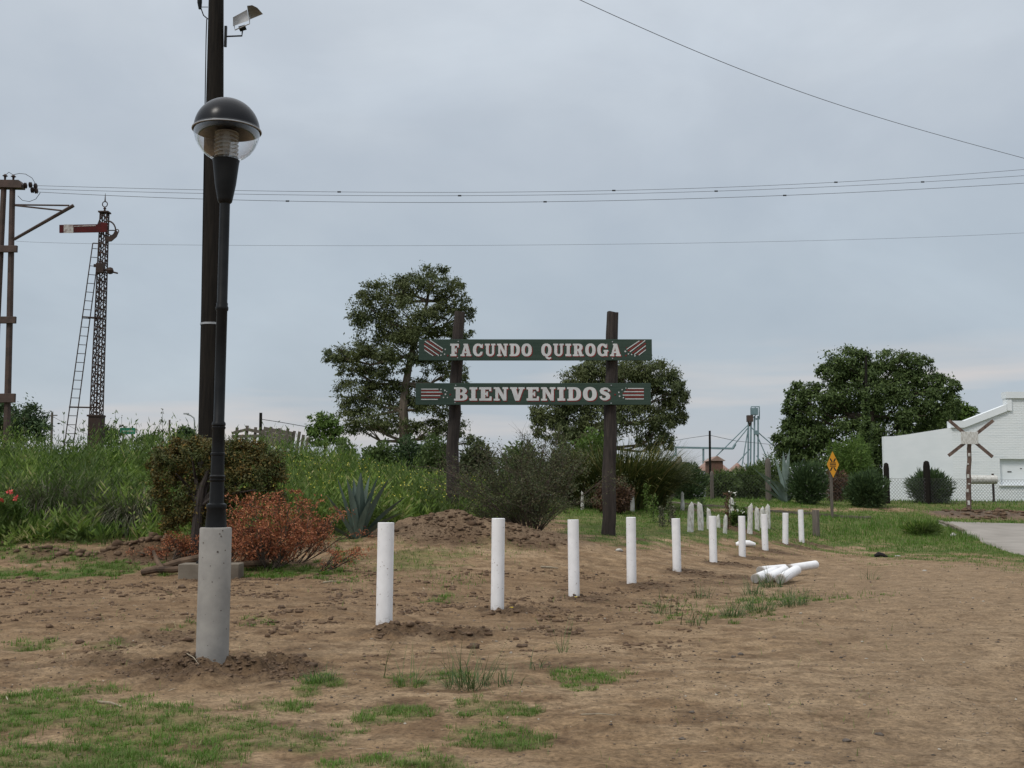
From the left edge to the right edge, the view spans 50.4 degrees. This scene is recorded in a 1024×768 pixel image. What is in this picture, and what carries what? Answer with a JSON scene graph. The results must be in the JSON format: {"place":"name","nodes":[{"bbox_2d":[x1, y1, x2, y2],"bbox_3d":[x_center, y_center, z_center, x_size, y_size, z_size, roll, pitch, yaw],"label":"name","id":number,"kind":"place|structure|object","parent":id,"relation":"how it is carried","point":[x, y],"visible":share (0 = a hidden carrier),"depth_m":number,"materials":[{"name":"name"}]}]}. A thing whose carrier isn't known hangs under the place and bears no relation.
{"place":"outdoors","nodes":[
{"label":"outdoors","id":0,"kind":"place"},
{"bbox_2d":[0,496,1023,767],"bbox_3d":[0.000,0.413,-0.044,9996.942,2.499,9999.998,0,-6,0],"label":"ground","id":1,"kind":"structure","parent":0,"point":[624,740],"depth_m":9.24,"materials":[{"name":"soil"}]},
{"bbox_2d":[0,487,26,520],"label":"oleander","id":2,"kind":"object","parent":1,"relation":"on","point":[16,507],"visible":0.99,"depth_m":22.05,"materials":[{"name":"green plant"}]},
{"bbox_2d":[0,392,61,446],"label":"background tree","id":3,"kind":"object","parent":1,"relation":"on","point":[35,422],"visible":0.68,"depth_m":74.95,"materials":[{"name":"green plant"}]},
{"bbox_2d":[0,172,74,450],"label":"pole frame","id":4,"kind":"object","parent":1,"relation":"on","point":[7,396],"visible":0.99,"depth_m":36.53,"materials":[{"name":"brown paint"}]},
{"bbox_2d":[20,233,1013,245],"bbox_3d":[13.387,-6.446,39.593,60.446,4.046,1.137,1,-6,-6],"label":"overhead wire","id":5,"kind":"object","parent":4,"relation":"attached to","point":[471,245],"visible":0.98,"depth_m":37.38,"materials":[{"name":"metal"}]},
{"bbox_2d":[38,169,1023,192],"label":"overhead wire","id":6,"kind":"object","parent":4,"relation":"attached to","point":[544,191],"visible":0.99,"depth_m":38.35,"materials":[{"name":"metal"}]},
{"bbox_2d":[50,176,1013,195],"bbox_3d":[15.554,-8.687,40.291,63.824,5.156,0.702,1,-6,-6],"label":"overhead wire","id":7,"kind":"object","parent":4,"relation":"attached to","point":[514,195],"visible":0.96,"depth_m":38.12,"materials":[{"name":"metal"}]},
{"bbox_2d":[43,183,1022,202],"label":"overhead wire","id":8,"kind":"object","parent":4,"relation":"attached to","point":[543,201],"visible":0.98,"depth_m":37.96,"materials":[{"name":"metal"}]},
{"bbox_2d":[0,465,115,532],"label":"grass tussock","id":9,"kind":"object","parent":1,"relation":"on","point":[44,499],"depth_m":23.30,"materials":[{"name":"plant"}]},
{"bbox_2d":[32,461,142,498],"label":"grass tussock","id":10,"kind":"object","parent":1,"relation":"on","point":[84,481],"depth_m":25.45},
{"bbox_2d":[59,193,118,457],"bbox_3d":[-14.969,-1.769,38.326,2.136,10.163,0.574,0,-6,0],"label":"semaphore signal","id":11,"kind":"object","parent":1,"relation":"on","point":[97,417],"visible":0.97,"depth_m":38.37,"materials":[{"name":"metal"}]},
{"bbox_2d":[104,423,120,446],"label":"skyline bush","id":12,"kind":"object","parent":1,"relation":"on","point":[108,429],"visible":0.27,"depth_m":74.91,"materials":[{"name":"green plant"}]},
{"bbox_2d":[54,476,187,538],"bbox_3d":[-8.155,2.688,23.442,3.713,1.817,3.591,3,-7,-30],"label":"grass tussock","id":13,"kind":"object","parent":1,"relation":"on","point":[111,512],"depth_m":22.70,"materials":[{"name":"plant"}]},
{"bbox_2d":[125,527,198,559],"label":"shrub","id":14,"kind":"object","parent":1,"relation":"on","point":[185,547],"visible":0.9,"depth_m":19.65,"materials":[{"name":"brown plant"}]},
{"bbox_2d":[147,554,198,567],"bbox_3d":[-5.604,2.990,18.303,1.106,0.297,0.146,4,-7,-32],"label":"cut log","id":15,"kind":"object","parent":1,"relation":"on","point":[188,559],"visible":0.48,"depth_m":18.27,"materials":[{"name":"wood"}]},
{"bbox_2d":[171,425,196,442],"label":"skyline bush","id":16,"kind":"object","parent":1,"relation":"on","point":[187,431],"visible":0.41,"depth_m":69.48,"materials":[{"name":"green plant"}]},
{"bbox_2d":[141,560,268,574],"bbox_3d":[-5.058,3.037,17.991,2.049,0.216,0.185,2,-6,-20],"label":"cut log","id":17,"kind":"object","parent":1,"relation":"on","point":[155,569],"visible":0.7,"depth_m":17.73,"materials":[{"name":"wood"}]},
{"bbox_2d":[197,0,223,524],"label":"utility pole","id":18,"kind":"object","parent":1,"relation":"on","point":[214,86],"visible":0.52,"depth_m":22.25,"materials":[{"name":"brown wood"}]},
{"bbox_2d":[224,5,262,46],"bbox_3d":[-5.612,-7.598,22.898,0.866,1.040,0.440,0,-6,0],"label":"floodlight","id":19,"kind":"object","parent":18,"relation":"attached to","point":[251,13],"visible":1,"depth_m":22.84,"materials":[{"name":"silver metal"}]},
{"bbox_2d":[178,562,243,578],"bbox_3d":[-4.804,3.016,17.383,0.950,0.300,0.420,0,-6,-3],"label":"concrete block","id":20,"kind":"object","parent":1,"relation":"on","point":[188,570],"depth_m":17.17,"materials":[{"name":"concrete"}]},
{"bbox_2d":[142,433,291,555],"bbox_3d":[-5.486,2.085,20.080,2.767,2.393,1.158,0,-6,0],"label":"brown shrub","id":21,"kind":"object","parent":1,"relation":"on","point":[196,493],"visible":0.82,"depth_m":20.00,"materials":[{"name":"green plant"}]},
{"bbox_2d":[191,97,261,663],"bbox_3d":[-2.391,0.055,8.901,0.571,4.931,0.571,0,-6,0],"label":"street lamp","id":22,"kind":"object","parent":1,"relation":"on","point":[227,121],"visible":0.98,"depth_m":8.84,"materials":[{"name":"metal"}]},
{"bbox_2d":[192,525,280,567],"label":"shrub","id":23,"kind":"object","parent":1,"relation":"on","point":[235,548],"visible":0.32,"depth_m":18.47,"materials":[{"name":"brown plant"}]},
{"bbox_2d":[231,426,308,457],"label":"fence","id":24,"kind":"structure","parent":1,"relation":"on","point":[247,429],"depth_m":55.91,"materials":[{"name":"grey wood"}]},
{"bbox_2d":[224,487,331,568],"bbox_3d":[-4.068,2.458,18.556,1.930,1.387,2.154,3,-7,-27],"label":"shrub","id":25,"kind":"object","parent":1,"relation":"on","point":[282,549],"visible":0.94,"depth_m":18.36,"materials":[{"name":"red plant"}]},
{"bbox_2d":[0,410,559,547],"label":"weeds","id":26,"kind":"object","parent":1,"relation":"on","point":[413,500],"visible":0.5,"depth_m":25.96,"materials":[{"name":"green plant"}]},
{"bbox_2d":[288,658,341,683],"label":"grass clump","id":27,"kind":"object","parent":1,"relation":"on","point":[331,678],"visible":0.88,"depth_m":7.88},
{"bbox_2d":[305,410,347,457],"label":"tree","id":28,"kind":"object","parent":1,"relation":"on","point":[323,423],"visible":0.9,"depth_m":59.92,"materials":[{"name":"green plant"}]},
{"bbox_2d":[290,499,372,562],"bbox_3d":[-3.343,2.579,19.236,1.437,1.149,1.226,5,-7,-38],"label":"shrub","id":29,"kind":"object","parent":1,"relation":"on","point":[322,530],"visible":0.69,"depth_m":19.12,"materials":[{"name":"brown plant"}]},
{"bbox_2d":[328,436,357,460],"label":"shrub","id":30,"kind":"object","parent":1,"relation":"on","point":[345,441],"visible":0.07,"depth_m":47.91,"materials":[{"name":"green plant"}]},
{"bbox_2d":[319,546,375,571],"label":"shrub","id":31,"kind":"object","parent":1,"relation":"on","point":[352,553],"visible":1,"depth_m":18.04,"materials":[{"name":"brown plant"}]},
{"bbox_2d":[311,473,406,538],"bbox_3d":[-3.114,2.489,22.095,1.916,1.414,0.596,-1,-6,9],"label":"agave","id":32,"kind":"object","parent":1,"relation":"on","point":[362,504],"visible":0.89,"depth_m":22.01,"materials":[{"name":"green plant"}]},
{"bbox_2d":[271,447,475,501],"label":"yellow flowers","id":33,"kind":"object","parent":1,"relation":"on","point":[368,476],"visible":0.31,"depth_m":28.80,"materials":[{"name":"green plant"}]},
{"bbox_2d":[358,437,400,467],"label":"shrub","id":34,"kind":"object","parent":1,"relation":"on","point":[382,450],"visible":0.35,"depth_m":45.63,"materials":[{"name":"green plant"}]},
{"bbox_2d":[376,522,393,624],"bbox_3d":[-1.269,2.047,10.854,0.168,1.321,0.168,-5,-9,38],"label":"bollard","id":35,"kind":"object","parent":1,"relation":"on","point":[385,565],"visible":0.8,"depth_m":10.81,"materials":[{"name":"paint"}]},
{"bbox_2d":[320,260,482,452],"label":"eucalyptus tree","id":36,"kind":"object","parent":1,"relation":"on","point":[408,336],"visible":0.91,"depth_m":80.02,"materials":[{"name":"green plant"}]},
{"bbox_2d":[368,644,440,687],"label":"grass clump","id":37,"kind":"object","parent":1,"relation":"on","point":[410,672],"visible":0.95,"depth_m":7.76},
{"bbox_2d":[391,433,425,472],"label":"shrub","id":38,"kind":"object","parent":1,"relation":"on","point":[411,448],"visible":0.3,"depth_m":46.56,"materials":[{"name":"green plant"}]},
{"bbox_2d":[413,432,459,477],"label":"shrub","id":39,"kind":"object","parent":1,"relation":"on","point":[429,456],"visible":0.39,"depth_m":44.56,"materials":[{"name":"green plant"}]},
{"bbox_2d":[418,641,507,693],"bbox_3d":[-0.312,1.961,7.694,0.875,0.417,0.955,0,-6,0],"label":"grass clump","id":40,"kind":"object","parent":1,"relation":"on","point":[473,685],"visible":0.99,"depth_m":7.63,"materials":[{"name":"plant"}]},
{"bbox_2d":[459,437,498,482],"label":"shrub","id":41,"kind":"object","parent":1,"relation":"on","point":[465,458],"visible":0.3,"depth_m":39.59,"materials":[{"name":"green plant"}]},
{"bbox_2d":[491,518,504,609],"bbox_3d":[-0.174,2.358,13.273,0.164,1.431,0.164,3,-6,-25],"label":"bollard","id":42,"kind":"object","parent":1,"relation":"on","point":[497,560],"visible":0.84,"depth_m":13.23,"materials":[{"name":"paint"}]},
{"bbox_2d":[0,496,1023,767],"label":"grass","id":43,"kind":"structure","parent":1,"relation":"on","point":[130,754],"depth_m":7.68,"materials":[{"name":"plant"}]},
{"bbox_2d":[0,507,1023,683],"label":"soil clods","id":44,"kind":"object","parent":1,"relation":"on","point":[116,543],"visible":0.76,"depth_m":14.76,"materials":[{"name":"soil"}]},
{"bbox_2d":[486,655,551,686],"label":"grass clump","id":45,"kind":"object","parent":1,"relation":"on","point":[505,677],"visible":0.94,"depth_m":7.63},
{"bbox_2d":[492,440,548,490],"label":"shrub","id":46,"kind":"object","parent":1,"relation":"on","point":[515,448],"visible":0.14,"depth_m":36.59,"materials":[{"name":"green plant"}]},
{"bbox_2d":[406,422,637,530],"bbox_3d":[0.212,2.349,24.898,5.583,3.054,4.697,0,-6,0],"label":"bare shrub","id":47,"kind":"object","parent":1,"relation":"on","point":[539,489],"visible":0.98,"depth_m":24.61,"materials":[{"name":"green plant"}]},
{"bbox_2d":[416,311,651,535],"bbox_3d":[0.545,1.056,27.017,5.846,5.832,0.530,0,-6,0],"label":"welcome sign","id":48,"kind":"object","parent":1,"relation":"on","point":[609,394],"visible":0.99,"depth_m":26.93,"materials":[{"name":"green wood"}]},
{"bbox_2d":[568,520,579,596],"bbox_3d":[0.891,2.674,15.702,0.164,1.422,0.164,4,-8,-36],"label":"bollard","id":49,"kind":"object","parent":1,"relation":"on","point":[573,559],"visible":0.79,"depth_m":15.66,"materials":[{"name":"paint"}]},
{"bbox_2d":[571,426,617,460],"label":"shrub","id":50,"kind":"object","parent":1,"relation":"on","point":[597,440],"visible":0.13,"depth_m":40.80,"materials":[{"name":"green plant"}]},
{"bbox_2d":[526,358,691,454],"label":"eucalyptus tree","id":51,"kind":"object","parent":1,"relation":"on","point":[658,416],"visible":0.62,"depth_m":73.61,"materials":[{"name":"green plant"}]},
{"bbox_2d":[591,476,637,513],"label":"round bush","id":52,"kind":"object","parent":1,"relation":"on","point":[623,498],"visible":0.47,"depth_m":33.08,"materials":[{"name":"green plant"}]},
{"bbox_2d":[538,433,716,509],"bbox_3d":[3.573,2.915,36.984,7.381,2.652,7.379,0,-6,0],"label":"flax bush","id":53,"kind":"object","parent":1,"relation":"on","point":[665,480],"visible":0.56,"depth_m":35.22,"materials":[{"name":"plant"}]},
{"bbox_2d":[626,517,636,583],"bbox_3d":[1.989,2.933,18.123,0.164,1.420,0.164,-1,-5,6],"label":"bollard","id":54,"kind":"object","parent":1,"relation":"on","point":[631,546],"visible":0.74,"depth_m":18.07,"materials":[{"name":"paint"}]},
{"bbox_2d":[646,494,658,522],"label":"bedding plant","id":55,"kind":"object","parent":1,"relation":"on","point":[653,509],"visible":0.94,"depth_m":30.78,"materials":[{"name":"green plant"}]},
{"bbox_2d":[657,505,666,526],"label":"bedding plant","id":56,"kind":"object","parent":1,"relation":"on","point":[661,513],"visible":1,"depth_m":29.76,"materials":[{"name":"green plant"}]},
{"bbox_2d":[628,584,697,615],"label":"grass clump","id":57,"kind":"object","parent":1,"relation":"on","point":[661,613],"visible":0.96,"depth_m":13.75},
{"bbox_2d":[671,518,680,571],"bbox_3d":[3.110,3.189,20.556,0.164,1.286,0.164,-4,-6,31],"label":"bollard","id":58,"kind":"object","parent":1,"relation":"on","point":[676,548],"visible":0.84,"depth_m":20.51,"materials":[{"name":"paint"}]},
{"bbox_2d":[667,595,712,625],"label":"grass clump","id":59,"kind":"object","parent":1,"relation":"on","point":[693,621],"visible":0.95,"depth_m":11.65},
{"bbox_2d":[687,502,693,531],"bbox_3d":[4.809,3.644,29.281,0.180,0.961,0.125,2,-6,0],"label":"wooden stake","id":60,"kind":"object","parent":1,"relation":"on","point":[690,522],"visible":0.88,"depth_m":29.24,"materials":[{"name":"white paint"}]},
{"bbox_2d":[672,461,710,500],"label":"round bush","id":61,"kind":"object","parent":1,"relation":"on","point":[692,492],"visible":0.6,"depth_m":46.41,"materials":[{"name":"green plant"}]},
{"bbox_2d":[697,502,703,529],"bbox_3d":[5.157,3.704,29.777,0.177,0.974,0.116,-2,-6,0],"label":"wooden stake","id":62,"kind":"object","parent":1,"relation":"on","point":[700,518],"visible":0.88,"depth_m":29.74,"materials":[{"name":"white paint"}]},
{"bbox_2d":[708,516,716,561],"bbox_3d":[4.250,3.477,22.992,0.164,1.365,0.164,4,-8,-31],"label":"bollard","id":63,"kind":"object","parent":1,"relation":"on","point":[712,540],"visible":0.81,"depth_m":22.95,"materials":[{"name":"paint"}]},
{"bbox_2d":[704,468,742,498],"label":"round bush","id":64,"kind":"object","parent":1,"relation":"on","point":[724,474],"visible":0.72,"depth_m":50.40,"materials":[{"name":"green plant"}]},
{"bbox_2d":[723,492,732,529],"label":"bedding plant","id":65,"kind":"object","parent":1,"relation":"on","point":[726,503],"visible":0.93,"depth_m":30.79,"materials":[{"name":"green plant"}]},
{"bbox_2d":[709,594,758,617],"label":"grass clump","id":66,"kind":"object","parent":1,"relation":"on","point":[731,614],"visible":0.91,"depth_m":13.21,"materials":[{"name":"plant"}]},
{"bbox_2d":[727,491,747,525],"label":"rose bush","id":67,"kind":"object","parent":1,"relation":"on","point":[735,513],"visible":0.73,"depth_m":31.70,"materials":[{"name":"green plant"}]},
{"bbox_2d":[738,516,745,556],"bbox_3d":[5.375,3.741,25.415,0.164,1.303,0.164,2,-6,-14],"label":"bollard","id":68,"kind":"object","parent":1,"relation":"on","point":[741,536],"visible":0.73,"depth_m":25.37,"materials":[{"name":"paint"}]},
{"bbox_2d":[716,406,774,465],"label":"grain elevator","id":69,"kind":"object","parent":1,"relation":"on","point":[750,417],"visible":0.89,"depth_m":209.90,"materials":[{"name":"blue metal"}]},
{"bbox_2d":[671,444,735,463],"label":"conveyor","id":70,"kind":"object","parent":69,"relation":"attached to","point":[703,448],"visible":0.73,"depth_m":209.55,"materials":[{"name":"blue metal"}]},
{"bbox_2d":[731,574,767,594],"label":"grass clump","id":71,"kind":"object","parent":1,"relation":"on","point":[748,587],"visible":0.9,"depth_m":16.61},
{"bbox_2d":[747,503,752,533],"bbox_3d":[6.732,3.843,30.768,0.164,0.963,0.109,2,-6,0],"label":"wooden stake","id":72,"kind":"object","parent":1,"relation":"on","point":[750,521],"visible":0.88,"depth_m":30.74,"materials":[{"name":"white paint"}]},
{"bbox_2d":[729,462,771,498],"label":"round bush","id":73,"kind":"object","parent":1,"relation":"on","point":[751,472],"visible":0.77,"depth_m":51.36,"materials":[{"name":"green plant"}]},
{"bbox_2d":[738,572,790,612],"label":"grass clump","id":74,"kind":"object","parent":1,"relation":"on","point":[766,607],"visible":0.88,"depth_m":13.62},
{"bbox_2d":[751,567,777,583],"bbox_3d":[4.468,3.367,19.199,0.166,0.166,1.060,-4,-3,32],"label":"white post","id":75,"kind":"object","parent":1,"relation":"on","point":[761,575],"visible":0.69,"depth_m":18.83,"materials":[{"name":"paint"}]},
{"bbox_2d":[761,514,768,550],"bbox_3d":[6.476,3.981,27.856,0.164,1.287,0.164,-2,-7,13],"label":"bollard","id":76,"kind":"object","parent":1,"relation":"on","point":[764,526],"visible":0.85,"depth_m":27.82,"materials":[{"name":"paint"}]},
{"bbox_2d":[668,502,870,518],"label":"kerb","id":77,"kind":"structure","parent":1,"relation":"on","point":[780,511],"depth_m":40.31,"materials":[{"name":"concrete"}]},
{"bbox_2d":[753,451,792,498],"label":"round bush","id":78,"kind":"object","parent":1,"relation":"on","point":[774,470],"visible":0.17,"depth_m":53.45,"materials":[{"name":"green plant"}]},
{"bbox_2d":[754,564,793,587],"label":"grass clump","id":79,"kind":"object","parent":1,"relation":"on","point":[772,583],"visible":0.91,"depth_m":17.88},
{"bbox_2d":[764,565,788,582],"bbox_3d":[4.732,3.400,19.470,0.160,0.160,1.062,-4,-2,31],"label":"white post","id":80,"kind":"object","parent":1,"relation":"on","point":[776,572],"visible":0.64,"depth_m":19.25,"materials":[{"name":"paint"}]},
{"bbox_2d":[782,513,787,543],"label":"bollard","id":81,"kind":"object","parent":1,"relation":"on","point":[784,528],"visible":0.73,"depth_m":30.23,"materials":[{"name":"paint"}]},
{"bbox_2d":[754,449,819,501],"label":"agave","id":82,"kind":"object","parent":1,"relation":"on","point":[781,489],"visible":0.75,"depth_m":46.17,"materials":[{"name":"green plant"}]},
{"bbox_2d":[775,565,800,583],"bbox_3d":[4.878,3.362,19.191,0.176,0.176,1.132,-3,-2,29],"label":"white post","id":83,"kind":"object","parent":1,"relation":"on","point":[794,571],"visible":0.88,"depth_m":19.03,"materials":[{"name":"paint"}]},
{"bbox_2d":[771,581,819,607],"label":"grass clump","id":84,"kind":"object","parent":1,"relation":"on","point":[794,603],"visible":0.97,"depth_m":14.08,"materials":[{"name":"plant"}]},
{"bbox_2d":[798,510,803,542],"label":"bollard","id":85,"kind":"object","parent":1,"relation":"on","point":[801,523],"visible":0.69,"depth_m":32.68,"materials":[{"name":"paint"}]},
{"bbox_2d":[786,561,818,570],"bbox_3d":[5.647,3.552,21.166,1.009,0.160,0.160,3,-6,-44],"label":"white post","id":86,"kind":"object","parent":1,"relation":"on","point":[809,565],"visible":0.68,"depth_m":21.18,"materials":[{"name":"paint"}]},
{"bbox_2d":[784,459,829,504],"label":"round bush","id":87,"kind":"object","parent":1,"relation":"on","point":[806,484],"visible":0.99,"depth_m":45.45,"materials":[{"name":"green plant"}]},
{"bbox_2d":[812,510,819,536],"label":"bollard","id":88,"kind":"object","parent":1,"relation":"on","point":[815,523],"visible":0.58,"depth_m":35.14,"materials":[{"name":"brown wood"}]},
{"bbox_2d":[827,451,838,517],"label":"warning sign","id":89,"kind":"object","parent":1,"relation":"on","point":[832,464],"visible":0.96,"depth_m":40.78,"materials":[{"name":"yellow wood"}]},
{"bbox_2d":[825,470,848,501],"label":"round bush","id":90,"kind":"object","parent":1,"relation":"on","point":[837,485],"visible":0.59,"depth_m":49.52,"materials":[{"name":"green plant"}]},
{"bbox_2d":[823,433,876,498],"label":"round bush","id":91,"kind":"object","parent":1,"relation":"on","point":[847,466],"visible":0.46,"depth_m":55.55,"materials":[{"name":"green plant"}]},
{"bbox_2d":[677,456,1023,503],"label":"wire fence","id":92,"kind":"object","parent":1,"relation":"on","point":[926,481],"visible":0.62,"depth_m":48.19,"materials":[{"name":"grey metal"}]},
{"bbox_2d":[845,432,873,470],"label":"round bush","id":93,"kind":"object","parent":1,"relation":"on","point":[867,452],"visible":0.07,"depth_m":57.78,"materials":[{"name":"green plant"}]},
{"bbox_2d":[840,466,891,507],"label":"round bush","id":94,"kind":"object","parent":1,"relation":"on","point":[867,488],"visible":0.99,"depth_m":45.39,"materials":[{"name":"green plant"}]},
{"bbox_2d":[768,344,966,474],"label":"broadleaf tree","id":95,"kind":"object","parent":1,"relation":"on","point":[807,434],"visible":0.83,"depth_m":75.55,"materials":[{"name":"green plant"}]},
{"bbox_2d":[858,356,879,473],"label":"ivy pole","id":96,"kind":"object","parent":1,"relation":"on","point":[866,432],"visible":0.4,"depth_m":61.98,"materials":[{"name":"plant"}]},
{"bbox_2d":[898,518,944,535],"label":"weed clump","id":97,"kind":"object","parent":1,"relation":"on","point":[927,527],"visible":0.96,"depth_m":36.89,"materials":[{"name":"green plant"}]},
{"bbox_2d":[902,467,956,503],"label":"round bush","id":98,"kind":"object","parent":1,"relation":"on","point":[936,475],"visible":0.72,"depth_m":48.64,"materials":[{"name":"green plant"}]},
{"bbox_2d":[915,402,979,428],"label":"broadleaf tree","id":99,"kind":"object","parent":1,"relation":"on","point":[968,411],"visible":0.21,"depth_m":85.56,"materials":[{"name":"green plant"}]},
{"bbox_2d":[882,392,1023,500],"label":"white building","id":100,"kind":"structure","parent":1,"relation":"on","point":[1001,438],"depth_m":53.96,"materials":[{"name":"paint"}]},
{"bbox_2d":[947,419,993,508],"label":"crossing sign","id":101,"kind":"object","parent":1,"relation":"on","point":[969,439],"visible":0.94,"depth_m":44.79,"materials":[{"name":"brown wood"}]},
{"bbox_2d":[971,474,997,501],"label":"white gas tank","id":102,"kind":"object","parent":1,"relation":"on","point":[993,478],"visible":0.56,"depth_m":49.65,"materials":[{"name":"metal"}]},
{"bbox_2d":[0,0,1023,494],"label":"sky","id":103,"kind":"structure","parent":0,"point":[524,99],"materials":[{"name":"grey"}]},
{"bbox_2d":[6,518,1023,767],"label":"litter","id":104,"kind":"object","parent":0,"point":[630,686],"visible":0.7,"depth_m":9.43,"materials":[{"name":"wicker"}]},
{"bbox_2d":[703,456,724,482],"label":"red house","id":105,"kind":"structure","parent":0,"point":[718,460],"depth_m":179.58,"materials":[{"name":"brick"}]},
{"bbox_2d":[581,0,1021,157],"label":"overhead wire","id":106,"kind":"object","parent":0,"point":[783,85],"visible":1,"depth_m":19.80,"materials":[{"name":"metal"}]},
{"bbox_2d":[939,521,1023,555],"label":"road","id":107,"kind":"structure","parent":0,"point":[1009,537],"depth_m":37.51,"materials":[{"name":"concrete"}]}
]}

